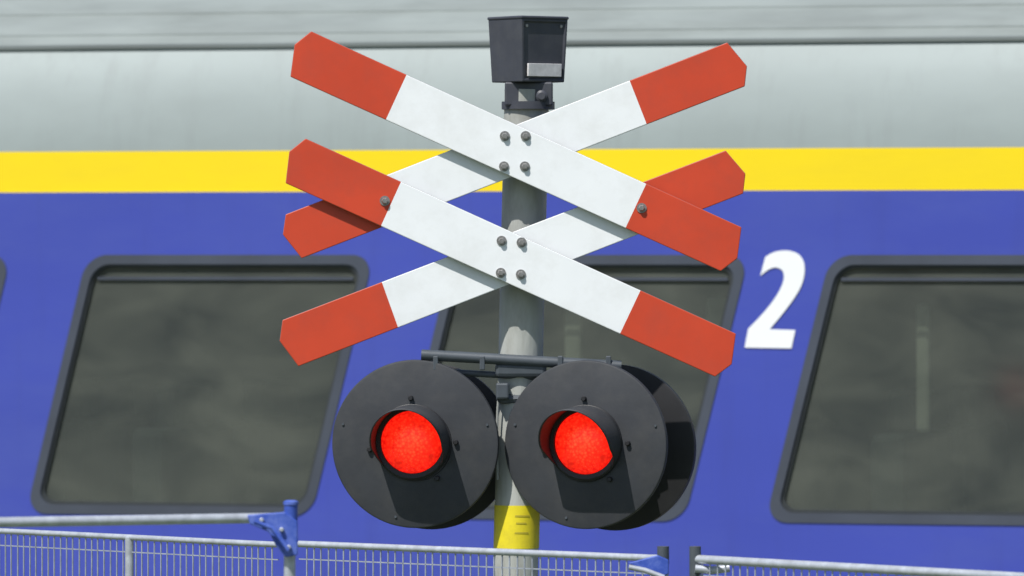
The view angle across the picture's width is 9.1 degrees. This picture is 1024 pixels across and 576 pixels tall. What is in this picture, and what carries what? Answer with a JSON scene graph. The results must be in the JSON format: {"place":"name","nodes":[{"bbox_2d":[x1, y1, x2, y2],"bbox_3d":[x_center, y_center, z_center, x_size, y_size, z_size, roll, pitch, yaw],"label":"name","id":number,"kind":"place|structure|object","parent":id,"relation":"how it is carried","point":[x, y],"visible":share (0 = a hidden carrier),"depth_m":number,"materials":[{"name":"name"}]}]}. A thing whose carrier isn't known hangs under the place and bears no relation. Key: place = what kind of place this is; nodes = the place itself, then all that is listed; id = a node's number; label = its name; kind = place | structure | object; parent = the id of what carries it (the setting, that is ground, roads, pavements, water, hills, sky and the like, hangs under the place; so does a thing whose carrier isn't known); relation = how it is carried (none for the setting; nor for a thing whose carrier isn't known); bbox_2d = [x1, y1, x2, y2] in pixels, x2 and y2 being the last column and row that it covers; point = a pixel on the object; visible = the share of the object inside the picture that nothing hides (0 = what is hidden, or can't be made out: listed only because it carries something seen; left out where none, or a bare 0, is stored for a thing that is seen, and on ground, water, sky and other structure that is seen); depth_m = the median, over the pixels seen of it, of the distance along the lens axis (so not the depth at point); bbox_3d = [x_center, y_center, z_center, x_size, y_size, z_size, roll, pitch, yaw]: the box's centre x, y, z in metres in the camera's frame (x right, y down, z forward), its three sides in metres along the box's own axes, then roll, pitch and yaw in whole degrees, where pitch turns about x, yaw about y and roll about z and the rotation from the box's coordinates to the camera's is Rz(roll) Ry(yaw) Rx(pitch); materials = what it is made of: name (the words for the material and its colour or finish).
{"place":"outdoors","nodes":[
{"label":"outdoors","id":0,"kind":"place"},
{"label":"ground","id":1,"kind":"structure","parent":0,"visible":0},
{"bbox_2d":[0,528,278,575],"bbox_3d":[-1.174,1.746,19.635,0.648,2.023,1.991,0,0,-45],"label":"temporary fence","id":2,"kind":"object","parent":1,"relation":"on","point":[129,539],"visible":0.89,"depth_m":19.62,"materials":[{"name":"metal"}]},
{"bbox_2d":[0,500,297,575],"bbox_3d":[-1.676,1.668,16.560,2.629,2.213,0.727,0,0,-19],"label":"crowd barrier","id":3,"kind":"object","parent":1,"relation":"on","point":[281,528],"visible":1,"depth_m":16.84,"materials":[{"name":"metal"}]},
{"bbox_2d":[298,541,655,575],"bbox_3d":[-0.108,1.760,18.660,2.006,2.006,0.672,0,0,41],"label":"temporary fence","id":4,"kind":"object","parent":1,"relation":"on","point":[478,551],"visible":0.98,"depth_m":18.68,"materials":[{"name":"metal"}]},
{"bbox_2d":[280,15,746,575],"bbox_3d":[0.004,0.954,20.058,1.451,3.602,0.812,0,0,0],"label":"railroad crossing signal","id":5,"kind":"object","parent":1,"relation":"on","point":[430,441],"visible":1,"depth_m":19.87,"materials":[{"name":"metal"}]},
{"bbox_2d":[628,546,668,575],"bbox_3d":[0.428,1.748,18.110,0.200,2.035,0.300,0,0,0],"label":"fence post","id":6,"kind":"object","parent":1,"relation":"on","point":[657,564],"visible":1,"depth_m":18.07,"materials":[{"name":"metal"}]},
{"bbox_2d":[689,546,1023,575],"bbox_3d":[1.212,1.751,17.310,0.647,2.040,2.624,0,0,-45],"label":"temporary fence","id":7,"kind":"object","parent":1,"relation":"on","point":[697,559],"visible":1,"depth_m":17.69,"materials":[{"name":"metal"}]},
{"bbox_3d":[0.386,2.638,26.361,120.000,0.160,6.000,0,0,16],"label":"gravel ballast","id":8,"kind":"structure","parent":0,"visible":0},
{"bbox_3d":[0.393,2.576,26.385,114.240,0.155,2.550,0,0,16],"label":"railway track","id":9,"kind":"structure","parent":8,"relation":"on","visible":0},
{"bbox_2d":[0,0,1023,575],"bbox_3d":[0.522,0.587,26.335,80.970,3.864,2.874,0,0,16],"label":"passenger train","id":10,"kind":"object","parent":9,"relation":"on","point":[860,400],"visible":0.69,"depth_m":25.07,"materials":[{"name":"metal"}]}
]}

